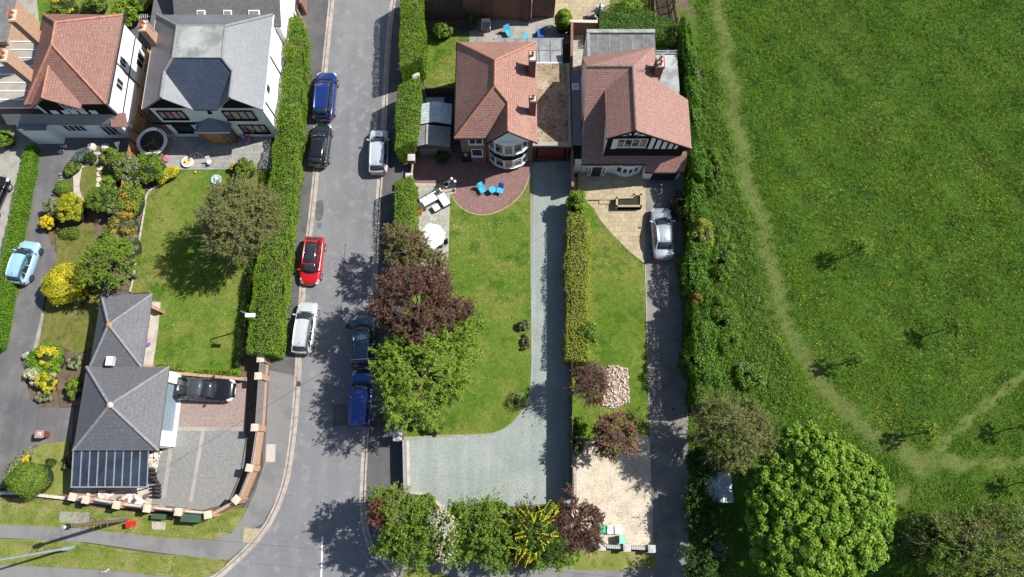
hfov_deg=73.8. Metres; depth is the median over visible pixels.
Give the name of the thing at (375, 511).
corner tree
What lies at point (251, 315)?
street lamp
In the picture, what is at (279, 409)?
worn pavement
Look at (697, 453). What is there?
shade tree
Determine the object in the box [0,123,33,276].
concrete drive
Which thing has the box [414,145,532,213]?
block terrace
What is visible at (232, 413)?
pink block drive
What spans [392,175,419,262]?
clipped hedge
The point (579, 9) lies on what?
patio
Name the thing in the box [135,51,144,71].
window
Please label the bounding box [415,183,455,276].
slab patio
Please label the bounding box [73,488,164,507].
builders yard
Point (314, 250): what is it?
parked car
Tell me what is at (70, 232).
shrub
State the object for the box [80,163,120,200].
round lawn
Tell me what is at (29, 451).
silver edging
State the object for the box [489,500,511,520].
shrub
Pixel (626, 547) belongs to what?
front wall
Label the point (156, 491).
tyre
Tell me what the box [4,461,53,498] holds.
topiary dome
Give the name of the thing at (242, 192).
garden tree
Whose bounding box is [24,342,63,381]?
island shrub
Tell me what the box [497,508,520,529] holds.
shrub
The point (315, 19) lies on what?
pavement
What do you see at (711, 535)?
shrub
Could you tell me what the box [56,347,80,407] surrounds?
flower bed
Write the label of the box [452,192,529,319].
daisies
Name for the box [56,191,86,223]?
rounded shrub
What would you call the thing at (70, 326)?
front lawn
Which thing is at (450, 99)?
side yard
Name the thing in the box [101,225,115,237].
shrub
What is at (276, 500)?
kerb
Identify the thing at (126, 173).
shrub
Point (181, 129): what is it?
window
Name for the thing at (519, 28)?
patio
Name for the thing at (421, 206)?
plant pot
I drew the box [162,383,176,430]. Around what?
garage door
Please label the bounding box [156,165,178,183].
golden shrub
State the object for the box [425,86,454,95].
yard fence
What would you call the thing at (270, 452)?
manhole cover
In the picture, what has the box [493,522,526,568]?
verge tree
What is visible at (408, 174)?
gate pillar
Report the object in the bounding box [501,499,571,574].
laburnum
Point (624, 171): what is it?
bow window
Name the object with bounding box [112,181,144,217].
shrub
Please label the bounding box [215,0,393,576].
side street
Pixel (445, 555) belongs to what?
flowering tree
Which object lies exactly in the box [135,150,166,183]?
shrub
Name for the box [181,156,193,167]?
sandpit
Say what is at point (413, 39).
clipped hedge
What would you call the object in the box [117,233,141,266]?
shrub
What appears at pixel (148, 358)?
overhead cable
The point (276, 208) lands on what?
garden tree
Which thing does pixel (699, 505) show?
shade tree
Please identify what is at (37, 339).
stone edging
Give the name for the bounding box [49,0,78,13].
shrub
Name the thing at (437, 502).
curved kerb
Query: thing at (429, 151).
shed fence
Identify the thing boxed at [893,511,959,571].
shade tree
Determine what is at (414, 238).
garden tree
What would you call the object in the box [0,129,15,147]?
shrub
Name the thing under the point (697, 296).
hedge shrub
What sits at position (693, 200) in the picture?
meadow hedge
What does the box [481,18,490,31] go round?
wicker armchair
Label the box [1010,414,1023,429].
sapling
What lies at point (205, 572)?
roadside verge
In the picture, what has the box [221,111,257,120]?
window
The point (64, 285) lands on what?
golden shrub
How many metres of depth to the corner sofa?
58.42 m
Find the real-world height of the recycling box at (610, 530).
0.330 m
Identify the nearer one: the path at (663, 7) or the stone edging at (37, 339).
the stone edging at (37, 339)
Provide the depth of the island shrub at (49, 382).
53.90 m
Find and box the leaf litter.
[649,283,687,549]
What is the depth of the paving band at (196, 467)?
53.12 m
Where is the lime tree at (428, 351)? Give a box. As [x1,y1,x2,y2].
[355,319,488,436]
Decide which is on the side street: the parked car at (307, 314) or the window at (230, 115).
the parked car at (307, 314)
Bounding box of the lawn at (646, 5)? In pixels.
[610,0,655,15]
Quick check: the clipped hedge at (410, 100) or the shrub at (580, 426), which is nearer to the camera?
the shrub at (580, 426)
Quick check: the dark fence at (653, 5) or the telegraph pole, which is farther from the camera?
the dark fence at (653, 5)
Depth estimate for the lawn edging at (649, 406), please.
54.31 m
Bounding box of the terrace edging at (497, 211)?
[450,171,530,214]
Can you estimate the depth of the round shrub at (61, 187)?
58.22 m
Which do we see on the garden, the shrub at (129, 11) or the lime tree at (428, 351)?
the shrub at (129, 11)
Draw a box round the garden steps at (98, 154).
[94,152,102,161]
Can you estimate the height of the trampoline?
2.351 m
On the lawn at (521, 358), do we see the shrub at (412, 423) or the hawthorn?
the shrub at (412, 423)
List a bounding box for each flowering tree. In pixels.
[426,505,458,539]
[433,539,456,562]
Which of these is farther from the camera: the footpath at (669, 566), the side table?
the side table
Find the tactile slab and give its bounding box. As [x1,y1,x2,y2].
[243,527,260,541]
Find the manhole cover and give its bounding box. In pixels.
[266,444,275,461]
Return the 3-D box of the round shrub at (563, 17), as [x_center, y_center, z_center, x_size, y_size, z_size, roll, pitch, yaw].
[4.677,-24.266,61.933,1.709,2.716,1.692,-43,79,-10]
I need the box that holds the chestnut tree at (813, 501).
[744,420,896,576]
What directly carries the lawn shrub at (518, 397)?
on the lawn at (521, 358)
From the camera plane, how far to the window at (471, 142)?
56.25 m
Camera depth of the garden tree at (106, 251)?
52.63 m
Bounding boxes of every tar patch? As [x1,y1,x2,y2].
[315,200,323,220]
[332,404,347,426]
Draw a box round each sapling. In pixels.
[841,347,867,370]
[848,236,873,256]
[911,420,943,445]
[936,313,963,339]
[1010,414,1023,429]
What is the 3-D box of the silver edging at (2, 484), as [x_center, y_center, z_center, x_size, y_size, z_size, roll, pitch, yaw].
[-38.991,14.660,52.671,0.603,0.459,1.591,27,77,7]
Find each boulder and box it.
[87,143,96,150]
[101,143,110,149]
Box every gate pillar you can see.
[393,432,403,440]
[405,173,414,181]
[408,154,416,167]
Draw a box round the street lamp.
[241,310,254,319]
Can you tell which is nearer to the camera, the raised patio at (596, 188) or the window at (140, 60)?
the raised patio at (596, 188)
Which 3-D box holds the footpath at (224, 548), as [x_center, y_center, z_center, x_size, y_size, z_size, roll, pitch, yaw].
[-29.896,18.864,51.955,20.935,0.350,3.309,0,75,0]
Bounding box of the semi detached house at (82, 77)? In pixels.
[0,8,146,143]
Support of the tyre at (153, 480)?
on the patterned drive at (222, 464)
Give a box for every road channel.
[216,0,333,576]
[359,0,393,550]
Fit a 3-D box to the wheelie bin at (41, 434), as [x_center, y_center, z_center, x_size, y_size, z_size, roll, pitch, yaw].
[-36.649,11.398,53.301,0.736,1.045,0.600,0,75,0]
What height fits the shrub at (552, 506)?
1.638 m
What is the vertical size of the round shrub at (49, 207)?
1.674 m
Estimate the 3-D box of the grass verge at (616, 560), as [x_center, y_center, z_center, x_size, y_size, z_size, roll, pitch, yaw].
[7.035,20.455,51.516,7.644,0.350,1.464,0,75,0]
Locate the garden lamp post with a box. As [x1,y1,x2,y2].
[447,177,455,191]
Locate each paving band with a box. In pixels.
[161,447,172,501]
[177,427,243,430]
[189,431,204,501]
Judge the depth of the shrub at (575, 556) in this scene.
50.33 m
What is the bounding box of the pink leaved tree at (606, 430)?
[587,408,642,463]
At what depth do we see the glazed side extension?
58.78 m
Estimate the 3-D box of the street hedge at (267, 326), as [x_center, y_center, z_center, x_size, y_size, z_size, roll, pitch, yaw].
[-19.404,-9.449,58.014,3.369,2.955,30.822,0,75,0]
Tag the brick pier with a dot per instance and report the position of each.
(575, 469)
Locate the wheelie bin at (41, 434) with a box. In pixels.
[34,430,49,437]
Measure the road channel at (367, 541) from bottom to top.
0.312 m
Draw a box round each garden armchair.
[476,182,485,195]
[495,182,504,193]
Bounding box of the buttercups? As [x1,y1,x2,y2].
[742,26,1023,437]
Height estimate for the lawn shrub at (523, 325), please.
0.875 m
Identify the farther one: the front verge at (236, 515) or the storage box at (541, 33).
the storage box at (541, 33)
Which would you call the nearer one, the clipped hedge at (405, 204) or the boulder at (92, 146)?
the clipped hedge at (405, 204)
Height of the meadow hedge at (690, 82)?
4.070 m
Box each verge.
[0,497,246,539]
[0,538,227,576]
[403,569,450,576]
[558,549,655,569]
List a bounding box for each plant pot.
[417,202,425,211]
[437,182,443,190]
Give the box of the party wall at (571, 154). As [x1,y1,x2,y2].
[569,22,573,191]
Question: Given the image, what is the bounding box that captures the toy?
[241,135,250,140]
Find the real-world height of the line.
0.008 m
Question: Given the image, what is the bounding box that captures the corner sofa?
[418,187,450,208]
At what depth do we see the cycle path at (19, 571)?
51.20 m
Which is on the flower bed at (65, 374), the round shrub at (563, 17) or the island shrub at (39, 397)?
the island shrub at (39, 397)
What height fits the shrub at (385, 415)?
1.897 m
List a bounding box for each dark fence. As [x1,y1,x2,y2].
[568,194,572,499]
[651,0,655,18]
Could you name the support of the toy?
on the patio slate
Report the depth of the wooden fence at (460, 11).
62.73 m
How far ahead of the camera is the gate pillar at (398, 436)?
52.23 m
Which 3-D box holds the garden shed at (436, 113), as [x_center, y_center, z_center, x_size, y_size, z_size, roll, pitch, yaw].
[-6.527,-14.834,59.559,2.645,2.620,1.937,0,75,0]
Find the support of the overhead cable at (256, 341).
attached to the telegraph pole
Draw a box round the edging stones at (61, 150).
[58,145,66,153]
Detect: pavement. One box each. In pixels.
[228,0,330,562]
[242,370,293,525]
[365,0,409,557]
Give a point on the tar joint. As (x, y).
(342, 283)
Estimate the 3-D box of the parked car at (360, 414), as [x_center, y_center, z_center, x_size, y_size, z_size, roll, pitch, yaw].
[-11.884,8.691,53.653,2.140,1.852,4.636,0,75,0]
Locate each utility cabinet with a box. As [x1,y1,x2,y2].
[151,513,168,518]
[180,514,206,522]
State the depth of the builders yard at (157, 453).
53.27 m
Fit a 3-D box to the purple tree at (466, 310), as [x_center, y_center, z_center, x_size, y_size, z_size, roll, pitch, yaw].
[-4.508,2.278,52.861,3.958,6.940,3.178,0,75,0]
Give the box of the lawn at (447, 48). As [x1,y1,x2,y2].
[424,35,468,86]
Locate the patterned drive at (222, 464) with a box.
[152,429,245,509]
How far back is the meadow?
58.12 m
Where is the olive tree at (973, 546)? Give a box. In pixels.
[906,490,1023,576]
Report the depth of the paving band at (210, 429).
53.85 m
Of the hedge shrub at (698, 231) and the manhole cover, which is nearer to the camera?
the manhole cover
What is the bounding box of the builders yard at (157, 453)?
[148,451,159,487]
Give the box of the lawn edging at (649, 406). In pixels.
[645,263,653,544]
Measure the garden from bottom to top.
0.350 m
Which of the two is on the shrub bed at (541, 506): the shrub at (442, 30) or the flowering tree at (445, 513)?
the flowering tree at (445, 513)
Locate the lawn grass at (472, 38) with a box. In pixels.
[426,36,476,84]
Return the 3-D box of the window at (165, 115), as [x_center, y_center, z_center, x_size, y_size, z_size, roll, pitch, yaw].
[-28.148,-14.329,56.580,2.239,1.384,0.150,0,75,0]
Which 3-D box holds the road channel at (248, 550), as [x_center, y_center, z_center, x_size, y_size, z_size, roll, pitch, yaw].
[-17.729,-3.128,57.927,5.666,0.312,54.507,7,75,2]
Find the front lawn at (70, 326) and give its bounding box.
[38,223,101,353]
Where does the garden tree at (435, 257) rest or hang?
on the garden soil
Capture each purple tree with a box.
[362,261,457,363]
[432,293,477,330]
[546,483,608,557]
[566,360,616,413]
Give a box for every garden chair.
[205,156,212,165]
[441,237,447,245]
[503,24,511,37]
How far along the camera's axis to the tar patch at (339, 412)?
54.23 m
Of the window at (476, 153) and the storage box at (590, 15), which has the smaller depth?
the window at (476, 153)
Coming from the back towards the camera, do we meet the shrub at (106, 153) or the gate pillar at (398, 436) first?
the shrub at (106, 153)
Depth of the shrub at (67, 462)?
52.70 m
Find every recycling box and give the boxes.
[600,525,605,532]
[607,526,612,533]
[615,526,620,533]
[618,535,625,543]
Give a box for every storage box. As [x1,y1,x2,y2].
[537,29,545,37]
[587,12,594,19]
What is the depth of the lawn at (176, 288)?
57.06 m
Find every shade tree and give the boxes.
[673,540,730,576]
[680,482,724,539]
[683,442,722,486]
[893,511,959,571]
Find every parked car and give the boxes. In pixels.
[0,176,12,216]
[5,241,43,284]
[173,375,236,402]
[290,302,319,354]
[297,236,326,285]
[308,124,333,167]
[312,72,338,121]
[347,370,375,428]
[349,315,377,368]
[366,130,389,174]
[649,208,674,260]
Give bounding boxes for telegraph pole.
[61,517,127,529]
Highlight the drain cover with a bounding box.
[152,522,165,529]
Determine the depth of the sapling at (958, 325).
53.75 m
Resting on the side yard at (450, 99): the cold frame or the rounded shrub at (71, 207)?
the cold frame
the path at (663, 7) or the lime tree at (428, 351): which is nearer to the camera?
the lime tree at (428, 351)
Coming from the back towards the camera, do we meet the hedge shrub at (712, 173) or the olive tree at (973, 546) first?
the hedge shrub at (712, 173)
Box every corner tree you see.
[362,482,471,576]
[364,495,394,530]
[374,481,407,512]
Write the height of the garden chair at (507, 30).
0.850 m
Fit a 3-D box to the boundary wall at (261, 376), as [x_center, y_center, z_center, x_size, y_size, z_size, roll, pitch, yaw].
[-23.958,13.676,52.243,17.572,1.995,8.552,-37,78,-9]
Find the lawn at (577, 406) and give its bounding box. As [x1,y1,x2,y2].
[572,203,648,439]
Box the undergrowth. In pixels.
[701,66,799,425]
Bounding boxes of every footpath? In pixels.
[0,514,256,559]
[370,554,687,576]
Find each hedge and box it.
[0,144,40,353]
[153,363,186,371]
[195,367,242,376]
[235,271,251,367]
[246,14,313,358]
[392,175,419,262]
[393,75,424,164]
[398,0,428,83]
[561,210,592,365]
[597,3,653,28]
[652,15,677,49]
[674,16,709,188]
[675,178,714,305]
[677,301,726,409]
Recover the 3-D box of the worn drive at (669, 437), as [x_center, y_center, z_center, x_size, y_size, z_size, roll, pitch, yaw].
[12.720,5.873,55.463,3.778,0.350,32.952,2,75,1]
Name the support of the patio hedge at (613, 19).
on the garden soil
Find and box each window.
[58,103,84,110]
[115,76,125,93]
[118,54,128,70]
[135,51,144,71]
[156,111,189,120]
[171,125,195,133]
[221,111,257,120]
[238,124,270,133]
[266,83,271,97]
[468,140,483,144]
[471,149,483,157]
[581,86,583,101]
[611,166,641,176]
[615,139,648,147]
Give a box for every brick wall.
[172,371,246,380]
[299,0,306,14]
[567,20,597,35]
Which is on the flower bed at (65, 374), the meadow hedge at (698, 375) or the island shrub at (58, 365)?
the island shrub at (58, 365)
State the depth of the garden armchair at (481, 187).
58.70 m
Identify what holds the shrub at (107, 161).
on the garden soil
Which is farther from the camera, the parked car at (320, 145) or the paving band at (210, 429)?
the parked car at (320, 145)
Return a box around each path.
[0,564,172,576]
[73,162,105,199]
[573,35,583,173]
[655,0,672,24]
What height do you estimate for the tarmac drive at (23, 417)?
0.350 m
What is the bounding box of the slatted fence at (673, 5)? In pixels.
[670,0,678,36]
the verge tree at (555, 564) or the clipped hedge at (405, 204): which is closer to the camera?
the verge tree at (555, 564)
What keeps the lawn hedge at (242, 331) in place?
on the garden soil
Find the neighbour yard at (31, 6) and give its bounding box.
[18,0,39,29]
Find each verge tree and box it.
[441,488,527,576]
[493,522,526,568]
[535,531,574,576]
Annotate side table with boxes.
[489,186,495,194]
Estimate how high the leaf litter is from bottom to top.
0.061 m
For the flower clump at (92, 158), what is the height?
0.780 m
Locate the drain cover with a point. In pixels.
(158, 525)
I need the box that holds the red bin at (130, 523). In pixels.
[125,521,135,527]
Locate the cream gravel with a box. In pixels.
[571,432,652,548]
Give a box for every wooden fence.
[115,43,150,240]
[423,7,466,20]
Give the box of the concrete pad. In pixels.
[59,511,89,522]
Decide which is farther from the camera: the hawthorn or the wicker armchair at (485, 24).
the wicker armchair at (485, 24)
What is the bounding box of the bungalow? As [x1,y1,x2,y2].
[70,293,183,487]
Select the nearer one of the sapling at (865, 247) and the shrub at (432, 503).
the shrub at (432, 503)
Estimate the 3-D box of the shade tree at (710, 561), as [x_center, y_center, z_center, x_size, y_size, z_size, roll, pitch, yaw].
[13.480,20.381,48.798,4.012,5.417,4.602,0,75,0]
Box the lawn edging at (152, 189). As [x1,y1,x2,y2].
[129,184,161,291]
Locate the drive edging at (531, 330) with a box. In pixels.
[404,162,532,437]
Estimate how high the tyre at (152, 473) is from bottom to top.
0.659 m
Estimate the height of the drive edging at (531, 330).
0.115 m
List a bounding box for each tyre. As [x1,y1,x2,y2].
[148,471,156,476]
[150,478,158,483]
[152,486,160,490]
[152,490,160,493]
[152,494,160,498]
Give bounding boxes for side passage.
[127,13,149,49]
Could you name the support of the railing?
on the cream gravel
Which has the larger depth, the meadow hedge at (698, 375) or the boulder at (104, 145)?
the boulder at (104, 145)
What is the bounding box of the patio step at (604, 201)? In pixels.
[599,200,610,203]
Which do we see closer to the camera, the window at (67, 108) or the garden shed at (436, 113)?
the window at (67, 108)
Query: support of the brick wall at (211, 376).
on the garden soil
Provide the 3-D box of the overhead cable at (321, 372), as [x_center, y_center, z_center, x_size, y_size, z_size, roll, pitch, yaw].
[-9.283,3.029,50.875,48.847,4.762,0.012,-33,78,-8]
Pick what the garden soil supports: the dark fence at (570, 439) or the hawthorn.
the dark fence at (570, 439)
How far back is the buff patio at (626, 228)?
58.34 m
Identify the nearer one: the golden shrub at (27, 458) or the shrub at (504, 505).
the shrub at (504, 505)
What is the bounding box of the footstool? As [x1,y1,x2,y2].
[432,203,440,212]
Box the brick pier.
[573,467,578,472]
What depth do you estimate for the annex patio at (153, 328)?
55.79 m
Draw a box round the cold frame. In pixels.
[425,97,444,102]
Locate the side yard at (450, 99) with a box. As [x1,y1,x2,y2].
[422,87,460,144]
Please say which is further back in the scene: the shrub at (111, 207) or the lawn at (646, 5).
the lawn at (646, 5)
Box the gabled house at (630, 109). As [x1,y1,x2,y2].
[571,29,691,179]
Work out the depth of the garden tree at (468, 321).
50.58 m
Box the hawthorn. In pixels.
[686,382,779,486]
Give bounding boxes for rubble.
[148,451,161,480]
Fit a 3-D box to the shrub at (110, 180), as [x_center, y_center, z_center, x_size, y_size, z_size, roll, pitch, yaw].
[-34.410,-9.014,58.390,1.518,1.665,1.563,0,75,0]
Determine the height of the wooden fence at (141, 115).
1.800 m
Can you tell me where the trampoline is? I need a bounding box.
[125,118,170,154]
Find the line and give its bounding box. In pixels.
[320,537,322,576]
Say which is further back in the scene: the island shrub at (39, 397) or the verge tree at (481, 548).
the island shrub at (39, 397)
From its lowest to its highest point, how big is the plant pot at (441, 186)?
0.758 m
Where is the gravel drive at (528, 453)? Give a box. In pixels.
[404,161,570,508]
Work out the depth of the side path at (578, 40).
62.57 m
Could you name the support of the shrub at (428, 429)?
on the lawn at (521, 358)
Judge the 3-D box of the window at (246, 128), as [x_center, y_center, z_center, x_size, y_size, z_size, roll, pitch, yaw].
[-22.267,-13.735,58.953,2.419,1.496,0.150,0,75,0]
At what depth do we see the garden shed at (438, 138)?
58.26 m
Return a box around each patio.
[143,301,160,366]
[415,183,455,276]
[469,18,569,43]
[554,0,609,22]
[573,177,645,262]
[578,170,642,200]
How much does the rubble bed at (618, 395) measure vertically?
0.262 m
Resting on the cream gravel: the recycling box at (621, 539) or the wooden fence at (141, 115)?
the recycling box at (621, 539)
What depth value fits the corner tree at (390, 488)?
47.83 m
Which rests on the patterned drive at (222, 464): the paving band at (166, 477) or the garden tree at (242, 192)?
the paving band at (166, 477)
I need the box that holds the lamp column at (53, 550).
[0,545,74,560]
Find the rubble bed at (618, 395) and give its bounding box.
[601,365,629,407]
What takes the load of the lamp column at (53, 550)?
on the roadside verge at (205, 572)
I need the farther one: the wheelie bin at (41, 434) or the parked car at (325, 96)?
the parked car at (325, 96)
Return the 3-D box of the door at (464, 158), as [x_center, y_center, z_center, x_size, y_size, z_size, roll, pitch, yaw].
[-3.941,-11.305,58.846,0.850,1.930,0.120,0,75,0]
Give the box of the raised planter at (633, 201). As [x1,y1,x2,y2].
[615,193,641,209]
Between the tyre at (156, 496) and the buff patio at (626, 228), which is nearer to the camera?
the tyre at (156, 496)
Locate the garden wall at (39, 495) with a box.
[0,491,67,499]
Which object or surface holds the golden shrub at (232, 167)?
on the lawn at (176, 288)
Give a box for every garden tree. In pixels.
[70,235,145,293]
[185,173,286,267]
[247,192,288,232]
[378,219,432,273]
[407,247,454,276]
[439,312,489,348]
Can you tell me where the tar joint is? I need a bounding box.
[341,243,345,319]
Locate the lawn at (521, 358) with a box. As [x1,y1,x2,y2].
[403,174,532,437]
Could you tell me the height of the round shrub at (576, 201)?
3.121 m
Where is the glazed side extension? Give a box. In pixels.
[0,41,45,122]
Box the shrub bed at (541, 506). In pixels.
[370,493,598,554]
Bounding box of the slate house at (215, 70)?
[138,0,298,143]
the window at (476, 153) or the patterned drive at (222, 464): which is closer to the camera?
the patterned drive at (222, 464)
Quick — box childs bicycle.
[190,151,202,157]
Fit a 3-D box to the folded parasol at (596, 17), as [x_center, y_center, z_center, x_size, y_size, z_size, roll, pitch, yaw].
[7.995,-25.492,62.534,0.520,2.210,0.520,0,75,0]
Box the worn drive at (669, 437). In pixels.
[645,174,688,573]
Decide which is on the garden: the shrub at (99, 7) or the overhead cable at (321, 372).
the shrub at (99, 7)
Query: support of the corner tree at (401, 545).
on the shrub bed at (541, 506)
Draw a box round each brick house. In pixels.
[454,38,571,169]
[463,0,555,20]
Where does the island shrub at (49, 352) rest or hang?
on the flower bed at (65, 374)
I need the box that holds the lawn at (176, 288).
[131,167,271,372]
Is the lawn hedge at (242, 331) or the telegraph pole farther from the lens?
the lawn hedge at (242, 331)
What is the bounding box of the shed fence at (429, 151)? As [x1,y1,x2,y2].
[417,148,451,154]
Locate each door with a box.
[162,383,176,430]
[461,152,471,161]
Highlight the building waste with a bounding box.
[86,490,149,503]
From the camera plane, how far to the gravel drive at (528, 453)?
53.74 m
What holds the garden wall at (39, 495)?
on the garden soil
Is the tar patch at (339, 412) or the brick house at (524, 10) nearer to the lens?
the tar patch at (339, 412)
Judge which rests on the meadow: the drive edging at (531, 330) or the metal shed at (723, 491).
the metal shed at (723, 491)
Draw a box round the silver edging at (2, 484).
[0,470,10,487]
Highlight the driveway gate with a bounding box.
[402,440,409,490]
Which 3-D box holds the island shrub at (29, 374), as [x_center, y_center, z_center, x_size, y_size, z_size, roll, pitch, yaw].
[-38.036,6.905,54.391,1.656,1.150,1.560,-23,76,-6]
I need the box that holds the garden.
[37,0,151,24]
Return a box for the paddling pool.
[211,175,221,184]
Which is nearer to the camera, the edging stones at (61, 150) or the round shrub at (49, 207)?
the round shrub at (49, 207)
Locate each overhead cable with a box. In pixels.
[70,527,609,576]
[71,141,453,521]
[71,175,637,523]
[74,112,260,509]
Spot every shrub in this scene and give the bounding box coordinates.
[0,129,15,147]
[21,455,31,461]
[22,351,30,358]
[23,367,41,385]
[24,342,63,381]
[34,371,57,393]
[34,389,51,402]
[35,345,58,367]
[38,215,56,229]
[40,261,86,306]
[41,196,60,217]
[44,458,56,466]
[48,351,65,372]
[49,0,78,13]
[54,180,71,195]
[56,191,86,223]
[58,225,80,238]
[62,454,71,469]
[65,376,82,399]
[67,355,81,368]
[72,299,88,304]
[76,289,91,300]
[80,262,102,280]
[81,0,107,14]
[85,184,115,212]
[99,175,120,190]
[100,147,116,161]
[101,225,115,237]
[104,152,125,171]
[105,200,121,217]
[105,210,138,244]
[109,0,140,26]
[109,154,146,184]
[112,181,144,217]
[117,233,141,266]
[127,0,151,14]
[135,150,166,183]
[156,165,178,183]
[229,162,234,170]
[235,157,256,177]
[383,408,400,424]
[408,411,422,428]
[415,492,436,513]
[423,413,444,434]
[433,21,453,38]
[434,151,449,164]
[465,13,478,29]
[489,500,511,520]
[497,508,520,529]
[507,391,528,411]
[514,556,539,570]
[518,318,530,328]
[521,333,530,349]
[546,502,564,521]
[554,8,572,33]
[558,549,581,565]
[565,190,588,215]
[569,415,587,435]
[569,434,586,455]
[573,321,599,347]
[618,0,642,12]
[669,190,689,220]
[684,293,702,309]
[685,217,714,258]
[692,510,718,543]
[702,541,725,560]
[706,147,724,194]
[711,294,741,355]
[712,226,736,281]
[735,362,767,389]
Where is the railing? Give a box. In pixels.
[575,463,576,496]
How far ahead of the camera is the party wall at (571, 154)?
59.43 m
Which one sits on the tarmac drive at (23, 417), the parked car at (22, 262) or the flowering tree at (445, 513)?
the parked car at (22, 262)
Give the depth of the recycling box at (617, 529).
51.60 m
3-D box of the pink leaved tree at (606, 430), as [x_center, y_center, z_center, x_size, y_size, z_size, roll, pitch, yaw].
[7.594,10.979,51.175,4.227,5.693,4.182,0,75,0]
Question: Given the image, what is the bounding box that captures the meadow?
[662,0,1023,576]
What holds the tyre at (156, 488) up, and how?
on the patterned drive at (222, 464)
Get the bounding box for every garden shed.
[415,124,451,154]
[421,101,452,133]
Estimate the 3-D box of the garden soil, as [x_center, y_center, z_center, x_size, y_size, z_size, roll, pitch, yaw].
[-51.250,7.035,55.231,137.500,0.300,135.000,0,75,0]
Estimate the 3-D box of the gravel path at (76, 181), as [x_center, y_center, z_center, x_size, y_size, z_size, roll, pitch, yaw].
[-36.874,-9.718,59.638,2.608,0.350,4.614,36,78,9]
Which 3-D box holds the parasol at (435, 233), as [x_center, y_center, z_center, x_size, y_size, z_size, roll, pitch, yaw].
[-6.582,-4.126,56.700,2.070,2.400,2.070,-33,77,-8]
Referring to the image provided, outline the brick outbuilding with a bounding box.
[0,0,39,44]
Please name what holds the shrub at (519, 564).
on the shrub bed at (541, 506)
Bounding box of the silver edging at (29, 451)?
[7,447,34,470]
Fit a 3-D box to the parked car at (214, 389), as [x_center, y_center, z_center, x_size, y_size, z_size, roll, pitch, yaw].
[-24.453,7.948,53.965,4.986,1.423,2.180,2,75,1]
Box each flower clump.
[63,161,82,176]
[71,147,91,161]
[83,151,96,162]
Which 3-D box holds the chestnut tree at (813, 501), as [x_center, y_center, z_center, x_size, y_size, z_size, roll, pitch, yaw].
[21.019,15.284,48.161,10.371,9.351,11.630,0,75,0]
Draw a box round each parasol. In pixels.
[420,223,444,247]
[595,2,600,19]
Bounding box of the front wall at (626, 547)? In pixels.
[598,543,655,552]
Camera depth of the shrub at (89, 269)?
56.18 m
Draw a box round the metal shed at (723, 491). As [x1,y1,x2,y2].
[704,473,732,502]
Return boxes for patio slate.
[158,134,271,169]
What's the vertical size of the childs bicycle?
0.463 m
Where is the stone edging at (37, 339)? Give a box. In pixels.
[27,313,43,368]
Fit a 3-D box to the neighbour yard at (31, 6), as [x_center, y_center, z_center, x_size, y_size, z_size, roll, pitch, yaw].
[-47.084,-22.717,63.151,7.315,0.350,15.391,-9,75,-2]
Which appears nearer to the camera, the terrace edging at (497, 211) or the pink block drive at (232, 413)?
the pink block drive at (232, 413)
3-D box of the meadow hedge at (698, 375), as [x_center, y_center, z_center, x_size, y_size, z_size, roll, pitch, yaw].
[14.643,5.228,53.301,3.264,4.402,8.164,0,75,0]
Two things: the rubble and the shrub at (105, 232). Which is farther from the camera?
the shrub at (105, 232)
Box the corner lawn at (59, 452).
[20,441,72,496]
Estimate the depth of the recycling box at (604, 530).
51.61 m
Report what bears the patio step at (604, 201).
on the buff patio at (626, 228)
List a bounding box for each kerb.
[210,0,329,576]
[364,0,398,576]
[404,490,442,507]
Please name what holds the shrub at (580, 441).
on the cream gravel
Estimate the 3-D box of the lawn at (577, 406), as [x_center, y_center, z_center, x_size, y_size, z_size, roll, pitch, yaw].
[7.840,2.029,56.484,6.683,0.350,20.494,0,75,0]
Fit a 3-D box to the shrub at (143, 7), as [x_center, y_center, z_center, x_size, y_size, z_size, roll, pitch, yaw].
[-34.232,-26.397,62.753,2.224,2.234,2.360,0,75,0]
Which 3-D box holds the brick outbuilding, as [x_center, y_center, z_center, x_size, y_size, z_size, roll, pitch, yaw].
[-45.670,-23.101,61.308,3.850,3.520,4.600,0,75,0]
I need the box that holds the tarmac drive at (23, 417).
[0,138,128,490]
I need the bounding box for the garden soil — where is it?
[0,0,743,575]
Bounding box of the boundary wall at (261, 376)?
[68,355,270,518]
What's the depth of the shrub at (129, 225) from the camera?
56.52 m
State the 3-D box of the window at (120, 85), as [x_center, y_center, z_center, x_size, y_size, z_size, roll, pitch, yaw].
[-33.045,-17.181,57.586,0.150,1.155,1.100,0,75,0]
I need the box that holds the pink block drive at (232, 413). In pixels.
[178,377,247,428]
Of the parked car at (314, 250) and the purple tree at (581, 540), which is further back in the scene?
the parked car at (314, 250)
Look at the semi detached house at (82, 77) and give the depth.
55.97 m

